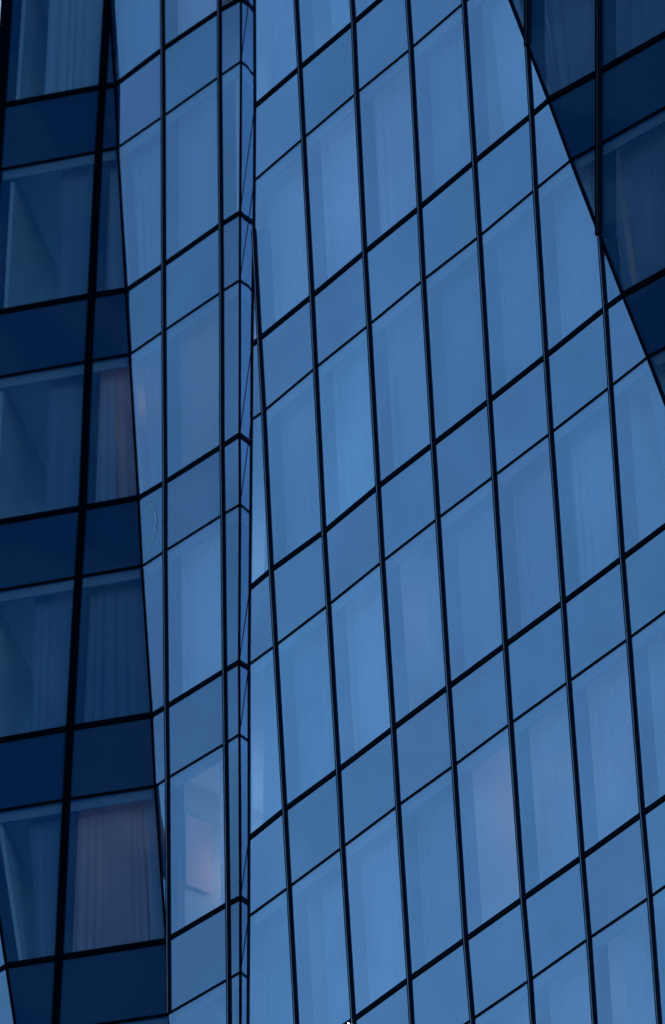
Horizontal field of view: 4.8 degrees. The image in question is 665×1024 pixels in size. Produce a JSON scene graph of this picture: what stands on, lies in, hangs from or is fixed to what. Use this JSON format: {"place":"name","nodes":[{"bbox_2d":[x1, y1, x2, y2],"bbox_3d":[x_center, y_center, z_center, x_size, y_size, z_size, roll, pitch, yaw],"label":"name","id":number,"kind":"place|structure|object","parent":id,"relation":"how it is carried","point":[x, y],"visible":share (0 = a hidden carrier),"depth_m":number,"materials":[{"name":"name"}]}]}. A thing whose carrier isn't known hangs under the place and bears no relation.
{"place":"outdoors","nodes":[
{"label":"outdoors","id":0,"kind":"place"},
{"bbox_2d":[0,0,664,1023],"bbox_3d":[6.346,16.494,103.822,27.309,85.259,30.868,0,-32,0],"label":"glass tower","id":1,"kind":"structure","parent":0,"point":[464,734],"depth_m":107.91,"materials":[{"name":"glass"}]},
{"bbox_2d":[30,814,60,957],"bbox_3d":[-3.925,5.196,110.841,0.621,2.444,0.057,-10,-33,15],"label":"curtain","id":2,"kind":"object","parent":1,"relation":"hanging from","point":[45,835],"visible":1,"depth_m":110.94,"materials":[{"name":"fabric"}]},
{"bbox_2d":[30,591,72,731],"bbox_3d":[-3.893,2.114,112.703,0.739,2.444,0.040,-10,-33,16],"label":"curtain","id":3,"kind":"object","parent":1,"relation":"hanging from","point":[51,634],"visible":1,"depth_m":112.76,"materials":[{"name":"fabric"}]},
{"bbox_2d":[44,375,82,510],"bbox_3d":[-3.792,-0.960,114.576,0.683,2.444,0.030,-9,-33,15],"label":"curtain","id":4,"kind":"object","parent":1,"relation":"hanging from","point":[63,444],"visible":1,"depth_m":114.61,"materials":[{"name":"fabric"}]},
{"bbox_2d":[45,0,102,93],"bbox_3d":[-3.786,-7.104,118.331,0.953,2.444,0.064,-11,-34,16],"label":"curtain","id":5,"kind":"object","parent":1,"relation":"hanging from","point":[73,44],"visible":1,"depth_m":118.22,"materials":[{"name":"blue fabric"}]},
{"bbox_2d":[56,165,92,298],"bbox_3d":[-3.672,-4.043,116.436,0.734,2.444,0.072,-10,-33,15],"label":"curtain","id":6,"kind":"object","parent":1,"relation":"hanging from","point":[74,232],"visible":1,"depth_m":116.48,"materials":[{"name":"fabric"}]},
{"bbox_2d":[96,370,115,501],"bbox_3d":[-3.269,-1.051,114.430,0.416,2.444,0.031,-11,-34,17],"label":"curtain","id":7,"kind":"object","parent":1,"relation":"hanging from","point":[106,475],"visible":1,"depth_m":114.39,"materials":[{"name":"blue fabric"}]},
{"bbox_2d":[72,802,149,951],"bbox_3d":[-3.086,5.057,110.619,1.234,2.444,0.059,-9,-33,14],"label":"curtain","id":8,"kind":"object","parent":1,"relation":"hanging from","point":[111,902],"visible":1,"depth_m":110.59,"materials":[{"name":"fabric"}]},
{"bbox_2d":[116,53,118,79],"bbox_3d":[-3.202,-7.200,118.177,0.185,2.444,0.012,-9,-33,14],"label":"curtain","id":9,"kind":"object","parent":1,"relation":"hanging from","point":[117,68],"visible":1,"depth_m":117.74,"materials":[{"name":"blue fabric"}]},
{"bbox_2d":[83,574,153,722],"bbox_3d":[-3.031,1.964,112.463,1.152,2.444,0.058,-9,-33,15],"label":"curtain","id":10,"kind":"object","parent":1,"relation":"hanging from","point":[116,684],"visible":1,"depth_m":112.45,"materials":[{"name":"fabric"}]},
{"bbox_2d":[107,155,129,289],"bbox_3d":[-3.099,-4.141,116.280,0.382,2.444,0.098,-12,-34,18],"label":"curtain","id":11,"kind":"object","parent":1,"relation":"hanging from","point":[115,274],"visible":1,"depth_m":116.22,"materials":[{"name":"blue fabric"}]},
{"bbox_2d":[116,362,142,497],"bbox_3d":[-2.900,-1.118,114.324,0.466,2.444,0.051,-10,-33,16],"label":"curtain","id":12,"kind":"object","parent":1,"relation":"hanging from","point":[126,480],"visible":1,"depth_m":114.32,"materials":[{"name":"fabric"}]},
{"bbox_2d":[121,0,159,72],"bbox_3d":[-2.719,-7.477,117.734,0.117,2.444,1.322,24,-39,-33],"label":"curtain","id":13,"kind":"object","parent":1,"relation":"hanging from","point":[141,25],"visible":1,"depth_m":117.63,"materials":[{"name":"blue fabric"}]},
{"bbox_2d":[131,133,160,277],"bbox_3d":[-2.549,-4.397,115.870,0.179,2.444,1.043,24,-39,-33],"label":"curtain","id":14,"kind":"object","parent":1,"relation":"hanging from","point":[146,164],"visible":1,"depth_m":116.07,"materials":[{"name":"blue fabric"}]},
{"bbox_2d":[143,348,161,486],"bbox_3d":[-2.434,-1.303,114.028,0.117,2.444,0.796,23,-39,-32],"label":"curtain","id":15,"kind":"object","parent":1,"relation":"hanging from","point":[152,372],"visible":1,"depth_m":114.23,"materials":[{"name":"fabric"}]},
{"bbox_2d":[144,793,164,939],"bbox_3d":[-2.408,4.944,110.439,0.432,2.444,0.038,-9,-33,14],"label":"curtain","id":16,"kind":"object","parent":1,"relation":"hanging from","point":[155,907],"visible":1,"depth_m":110.48,"materials":[{"name":"blue fabric"}]},
{"bbox_2d":[184,814,210,894],"bbox_3d":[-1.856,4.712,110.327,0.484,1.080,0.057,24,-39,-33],"label":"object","id":17,"kind":"object","parent":1,"relation":"attached to","point":[197,854],"visible":1,"depth_m":110.31,"materials":[{"name":"paint"}]},
{"bbox_2d":[178,0,216,34],"bbox_3d":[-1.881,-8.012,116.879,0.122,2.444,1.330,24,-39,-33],"label":"curtain","id":18,"kind":"object","parent":1,"relation":"hanging from","point":[191,13],"visible":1,"depth_m":116.67,"materials":[{"name":"blue fabric"}]},
{"bbox_2d":[179,93,217,250],"bbox_3d":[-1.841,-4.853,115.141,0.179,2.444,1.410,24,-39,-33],"label":"curtain","id":19,"kind":"object","parent":1,"relation":"hanging from","point":[198,187],"visible":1,"depth_m":115.28,"materials":[{"name":"fabric"}]},
{"bbox_2d":[180,309,218,468],"bbox_3d":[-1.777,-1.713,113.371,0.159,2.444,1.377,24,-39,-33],"label":"curtain","id":20,"kind":"object","parent":1,"relation":"hanging from","point":[199,389],"visible":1,"depth_m":113.51,"materials":[{"name":"fabric"}]},
{"bbox_2d":[181,532,221,693],"bbox_3d":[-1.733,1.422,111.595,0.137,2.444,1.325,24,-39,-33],"label":"curtain","id":21,"kind":"object","parent":1,"relation":"hanging from","point":[201,605],"visible":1,"depth_m":111.72,"materials":[{"name":"blue fabric"}]},
{"bbox_2d":[216,997,225,1023],"bbox_3d":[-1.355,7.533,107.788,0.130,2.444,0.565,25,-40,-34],"label":"curtain","id":22,"kind":"object","parent":1,"relation":"hanging from","point":[221,1010],"visible":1,"depth_m":108.39,"materials":[{"name":"blue fabric"}]},
{"bbox_2d":[219,760,224,904],"bbox_3d":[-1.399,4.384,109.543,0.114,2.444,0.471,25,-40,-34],"label":"curtain","id":23,"kind":"object","parent":1,"relation":"hanging from","point":[222,833],"visible":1,"depth_m":109.67,"materials":[{"name":"blue fabric"}]},
{"bbox_2d":[235,77,239,210],"bbox_3d":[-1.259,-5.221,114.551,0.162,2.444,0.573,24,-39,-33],"label":"curtain","id":24,"kind":"object","parent":1,"relation":"hanging from","point":[237,89],"visible":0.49,"depth_m":114.75,"materials":[{"name":"blue fabric"}]},
{"bbox_2d":[237,296,238,326],"bbox_3d":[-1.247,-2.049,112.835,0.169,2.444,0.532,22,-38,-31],"label":"curtain","id":25,"kind":"object","parent":1,"relation":"hanging from","point":[238,309],"visible":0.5,"depth_m":113.35,"materials":[{"name":"blue fabric"}]},
{"bbox_2d":[251,740,252,832],"bbox_3d":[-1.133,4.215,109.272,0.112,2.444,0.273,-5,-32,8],"label":"curtain","id":26,"kind":"object","parent":1,"relation":"hanging from","point":[251,793],"visible":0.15,"depth_m":109.42,"materials":[{"name":"blue fabric"}]},
{"bbox_2d":[251,977,253,1023],"bbox_3d":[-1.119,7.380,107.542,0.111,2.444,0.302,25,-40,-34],"label":"curtain","id":27,"kind":"object","parent":1,"relation":"hanging from","point":[252,1000],"visible":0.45,"depth_m":107.92,"materials":[{"name":"blue fabric"}]},
{"bbox_2d":[264,512,267,571],"bbox_3d":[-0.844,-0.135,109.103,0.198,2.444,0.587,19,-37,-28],"label":"curtain","id":28,"kind":"object","parent":1,"relation":"hanging from","point":[265,561],"visible":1,"depth_m":108.89,"materials":[{"name":"blue fabric"}]},
{"bbox_2d":[268,188,269,230],"bbox_3d":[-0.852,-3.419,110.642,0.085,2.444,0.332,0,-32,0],"label":"curtain","id":29,"kind":"object","parent":1,"relation":"hanging from","point":[268,212],"visible":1,"depth_m":110.94,"materials":[{"name":"blue fabric"}]},
{"bbox_2d":[263,663,281,822],"bbox_3d":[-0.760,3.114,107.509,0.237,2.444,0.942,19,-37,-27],"label":"curtain","id":30,"kind":"object","parent":1,"relation":"hanging from","point":[272,805],"visible":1,"depth_m":107.57,"materials":[{"name":"blue fabric"}]},
{"bbox_2d":[263,905,292,1023],"bbox_3d":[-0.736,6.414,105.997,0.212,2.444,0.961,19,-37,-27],"label":"curtain","id":31,"kind":"object","parent":1,"relation":"hanging from","point":[277,1000],"visible":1,"depth_m":106.15,"materials":[{"name":"blue fabric"}]},
{"bbox_2d":[268,0,296,90],"bbox_3d":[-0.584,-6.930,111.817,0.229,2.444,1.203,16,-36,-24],"label":"curtain","id":32,"kind":"object","parent":1,"relation":"hanging from","point":[282,62],"visible":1,"depth_m":111.80,"materials":[{"name":"blue fabric"}]},
{"bbox_2d":[269,157,308,321],"bbox_3d":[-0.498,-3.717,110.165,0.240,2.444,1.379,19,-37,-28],"label":"curtain","id":33,"kind":"object","parent":1,"relation":"hanging from","point":[288,245],"visible":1,"depth_m":110.34,"materials":[{"name":"blue fabric"}]},
{"bbox_2d":[280,386,320,554],"bbox_3d":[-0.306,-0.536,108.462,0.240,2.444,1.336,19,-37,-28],"label":"curtain","id":34,"kind":"object","parent":1,"relation":"hanging from","point":[300,476],"visible":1,"depth_m":108.64,"materials":[{"name":"blue fabric"}]},
{"bbox_2d":[293,623,334,793],"bbox_3d":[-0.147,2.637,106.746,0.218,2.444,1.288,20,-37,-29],"label":"curtain","id":35,"kind":"object","parent":1,"relation":"hanging from","point":[313,710],"visible":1,"depth_m":106.91,"materials":[{"name":"blue fabric"}]},
{"bbox_2d":[321,866,349,1023],"bbox_3d":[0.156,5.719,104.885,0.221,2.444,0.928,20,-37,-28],"label":"curtain","id":36,"kind":"object","parent":1,"relation":"hanging from","point":[335,953],"visible":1,"depth_m":105.06,"materials":[{"name":"blue fabric"}]},
{"bbox_2d":[330,0,350,36],"bbox_3d":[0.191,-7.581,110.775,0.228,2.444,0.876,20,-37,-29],"label":"curtain","id":37,"kind":"object","parent":1,"relation":"hanging from","point":[340,14],"visible":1,"depth_m":110.60,"materials":[{"name":"blue fabric"}]},
{"bbox_2d":[320,112,361,278],"bbox_3d":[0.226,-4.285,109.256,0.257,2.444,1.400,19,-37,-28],"label":"curtain","id":38,"kind":"object","parent":1,"relation":"hanging from","point":[340,192],"visible":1,"depth_m":109.42,"materials":[{"name":"blue fabric"}]},
{"bbox_2d":[332,344,373,514],"bbox_3d":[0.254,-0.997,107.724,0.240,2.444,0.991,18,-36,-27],"label":"curtain","id":39,"kind":"object","parent":1,"relation":"hanging from","point":[353,432],"visible":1,"depth_m":107.75,"materials":[{"name":"blue fabric"}]},
{"bbox_2d":[346,580,389,753],"bbox_3d":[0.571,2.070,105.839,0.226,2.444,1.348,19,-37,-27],"label":"curtain","id":40,"kind":"object","parent":1,"relation":"hanging from","point":[368,671],"visible":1,"depth_m":106.00,"materials":[{"name":"blue fabric"}]},
{"bbox_2d":[360,826,405,1003],"bbox_3d":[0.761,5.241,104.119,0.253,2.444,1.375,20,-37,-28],"label":"curtain","id":41,"kind":"object","parent":1,"relation":"hanging from","point":[383,915],"visible":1,"depth_m":104.27,"materials":[{"name":"blue fabric"}]},
{"bbox_2d":[373,67,416,234],"bbox_3d":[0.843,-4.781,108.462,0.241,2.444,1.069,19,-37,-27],"label":"curtain","id":42,"kind":"object","parent":1,"relation":"hanging from","point":[394,152],"visible":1,"depth_m":108.51,"materials":[{"name":"blue fabric"}]},
{"bbox_2d":[386,299,429,470],"bbox_3d":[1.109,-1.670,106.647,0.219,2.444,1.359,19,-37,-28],"label":"curtain","id":43,"kind":"object","parent":1,"relation":"hanging from","point":[408,387],"visible":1,"depth_m":106.81,"materials":[{"name":"blue fabric"}]},
{"bbox_2d":[423,538,444,694],"bbox_3d":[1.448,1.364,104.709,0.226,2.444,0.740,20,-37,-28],"label":"curtain","id":44,"kind":"object","parent":1,"relation":"hanging from","point":[434,615],"visible":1,"depth_m":104.89,"materials":[{"name":"blue fabric"}]},
{"bbox_2d":[416,785,461,963],"bbox_3d":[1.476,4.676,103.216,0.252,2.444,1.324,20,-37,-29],"label":"curtain","id":45,"kind":"object","parent":1,"relation":"hanging from","point":[438,873],"visible":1,"depth_m":103.36,"materials":[{"name":"fabric"}]},
{"bbox_2d":[428,22,470,189],"bbox_3d":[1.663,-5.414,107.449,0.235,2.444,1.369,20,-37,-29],"label":"curtain","id":46,"kind":"object","parent":1,"relation":"hanging from","point":[449,114],"visible":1,"depth_m":107.61,"materials":[{"name":"blue fabric"}]},
{"bbox_2d":[441,254,485,427],"bbox_3d":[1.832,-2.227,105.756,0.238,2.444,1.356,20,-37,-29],"label":"curtain","id":47,"kind":"object","parent":1,"relation":"hanging from","point":[463,341],"visible":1,"depth_m":105.91,"materials":[{"name":"fabric"}]},
{"bbox_2d":[455,495,501,670],"bbox_3d":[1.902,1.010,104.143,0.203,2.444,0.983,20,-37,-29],"label":"curtain","id":48,"kind":"object","parent":1,"relation":"hanging from","point":[478,581],"visible":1,"depth_m":104.17,"materials":[{"name":"grey fabric"}]},
{"bbox_2d":[490,0,527,132],"bbox_3d":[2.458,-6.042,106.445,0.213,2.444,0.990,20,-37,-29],"label":"curtain","id":49,"kind":"object","parent":1,"relation":"hanging from","point":[509,50],"visible":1,"depth_m":106.54,"materials":[{"name":"blue fabric"}]},
{"bbox_2d":[490,998,529,1023],"bbox_3d":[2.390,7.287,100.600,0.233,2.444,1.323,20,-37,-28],"label":"curtain","id":50,"kind":"object","parent":1,"relation":"hanging from","point":[518,1013],"visible":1,"depth_m":101.08,"materials":[{"name":"blue fabric"}]},
{"bbox_2d":[497,209,542,383],"bbox_3d":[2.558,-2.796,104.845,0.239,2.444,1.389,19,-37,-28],"label":"curtain","id":51,"kind":"object","parent":1,"relation":"hanging from","point":[519,294],"visible":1,"depth_m":105.01,"materials":[{"name":"fabric"}]},
{"bbox_2d":[512,451,559,628],"bbox_3d":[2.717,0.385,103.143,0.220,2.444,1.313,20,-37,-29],"label":"curtain","id":52,"kind":"object","parent":1,"relation":"hanging from","point":[536,543],"visible":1,"depth_m":103.29,"materials":[{"name":"grey fabric"}]},
{"bbox_2d":[519,0,555,94],"bbox_3d":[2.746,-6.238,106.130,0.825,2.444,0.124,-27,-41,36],"label":"curtain","id":53,"kind":"object","parent":1,"relation":"hanging from","point":[551,88],"visible":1,"depth_m":105.65,"materials":[{"name":"grey fabric"}]},
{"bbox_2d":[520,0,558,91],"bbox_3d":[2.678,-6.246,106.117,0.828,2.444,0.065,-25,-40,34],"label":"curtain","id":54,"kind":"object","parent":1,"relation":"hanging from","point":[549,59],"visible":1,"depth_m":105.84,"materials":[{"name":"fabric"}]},
{"bbox_2d":[529,700,578,882],"bbox_3d":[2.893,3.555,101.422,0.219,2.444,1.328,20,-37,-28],"label":"curtain","id":55,"kind":"object","parent":1,"relation":"hanging from","point":[554,800],"visible":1,"depth_m":101.56,"materials":[{"name":"grey fabric"}]},
{"bbox_2d":[548,957,590,1023],"bbox_3d":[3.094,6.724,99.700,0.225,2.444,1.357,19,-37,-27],"label":"curtain","id":56,"kind":"object","parent":1,"relation":"hanging from","point":[569,997],"visible":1,"depth_m":100.17,"materials":[{"name":"blue fabric"}]},
{"bbox_2d":[546,0,594,89],"bbox_3d":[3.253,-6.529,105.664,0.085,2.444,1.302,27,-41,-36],"label":"curtain","id":57,"kind":"object","parent":1,"relation":"hanging from","point":[572,25],"visible":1,"depth_m":105.55,"materials":[{"name":"fabric"}]},
{"bbox_2d":[553,168,601,338],"bbox_3d":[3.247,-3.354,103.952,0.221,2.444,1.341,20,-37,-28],"label":"curtain","id":58,"kind":"object","parent":1,"relation":"hanging from","point":[578,272],"visible":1,"depth_m":104.06,"materials":[{"name":"blue fabric"}]},
{"bbox_2d":[569,405,618,585],"bbox_3d":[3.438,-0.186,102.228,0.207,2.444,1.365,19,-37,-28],"label":"curtain","id":59,"kind":"object","parent":1,"relation":"hanging from","point":[593,492],"visible":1,"depth_m":102.39,"materials":[{"name":"blue fabric"}]},
{"bbox_2d":[586,168,630,289],"bbox_3d":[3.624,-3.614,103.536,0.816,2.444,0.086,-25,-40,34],"label":"curtain","id":60,"kind":"object","parent":1,"relation":"hanging from","point":[624,283],"visible":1,"depth_m":103.05,"materials":[{"name":"fabric"}]},
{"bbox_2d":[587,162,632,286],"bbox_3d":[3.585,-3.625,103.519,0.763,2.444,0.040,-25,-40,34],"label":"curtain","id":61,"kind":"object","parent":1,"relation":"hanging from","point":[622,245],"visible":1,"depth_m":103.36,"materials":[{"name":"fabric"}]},
{"bbox_2d":[587,657,638,840],"bbox_3d":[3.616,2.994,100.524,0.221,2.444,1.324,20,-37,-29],"label":"curtain","id":62,"kind":"object","parent":1,"relation":"hanging from","point":[612,744],"visible":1,"depth_m":100.67,"materials":[{"name":"blue fabric"}]},
{"bbox_2d":[622,915,655,1023],"bbox_3d":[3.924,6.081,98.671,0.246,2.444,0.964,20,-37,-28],"label":"curtain","id":63,"kind":"object","parent":1,"relation":"hanging from","point":[638,975],"visible":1,"depth_m":99.03,"materials":[{"name":"blue fabric"}]},
{"bbox_2d":[616,0,664,57],"bbox_3d":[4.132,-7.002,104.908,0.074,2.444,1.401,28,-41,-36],"label":"curtain","id":64,"kind":"object","parent":1,"relation":"hanging from","point":[638,22],"visible":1,"depth_m":104.70,"materials":[{"name":"fabric"}]},
{"bbox_2d":[619,123,664,282],"bbox_3d":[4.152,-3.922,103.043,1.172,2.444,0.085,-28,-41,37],"label":"curtain","id":65,"kind":"object","parent":1,"relation":"hanging from","point":[643,163],"visible":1,"depth_m":103.24,"materials":[{"name":"fabric"}]},
{"bbox_2d":[648,365,664,479],"bbox_3d":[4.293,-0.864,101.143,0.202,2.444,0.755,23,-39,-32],"label":"curtain","id":66,"kind":"object","parent":1,"relation":"hanging from","point":[658,408],"visible":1,"depth_m":101.59,"materials":[{"name":"grey fabric"}]},
{"bbox_2d":[660,629,664,681],"bbox_3d":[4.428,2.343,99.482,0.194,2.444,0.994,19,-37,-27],"label":"curtain","id":67,"kind":"object","parent":1,"relation":"hanging from","point":[662,633],"visible":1,"depth_m":100.25,"materials":[{"name":"grey fabric"}]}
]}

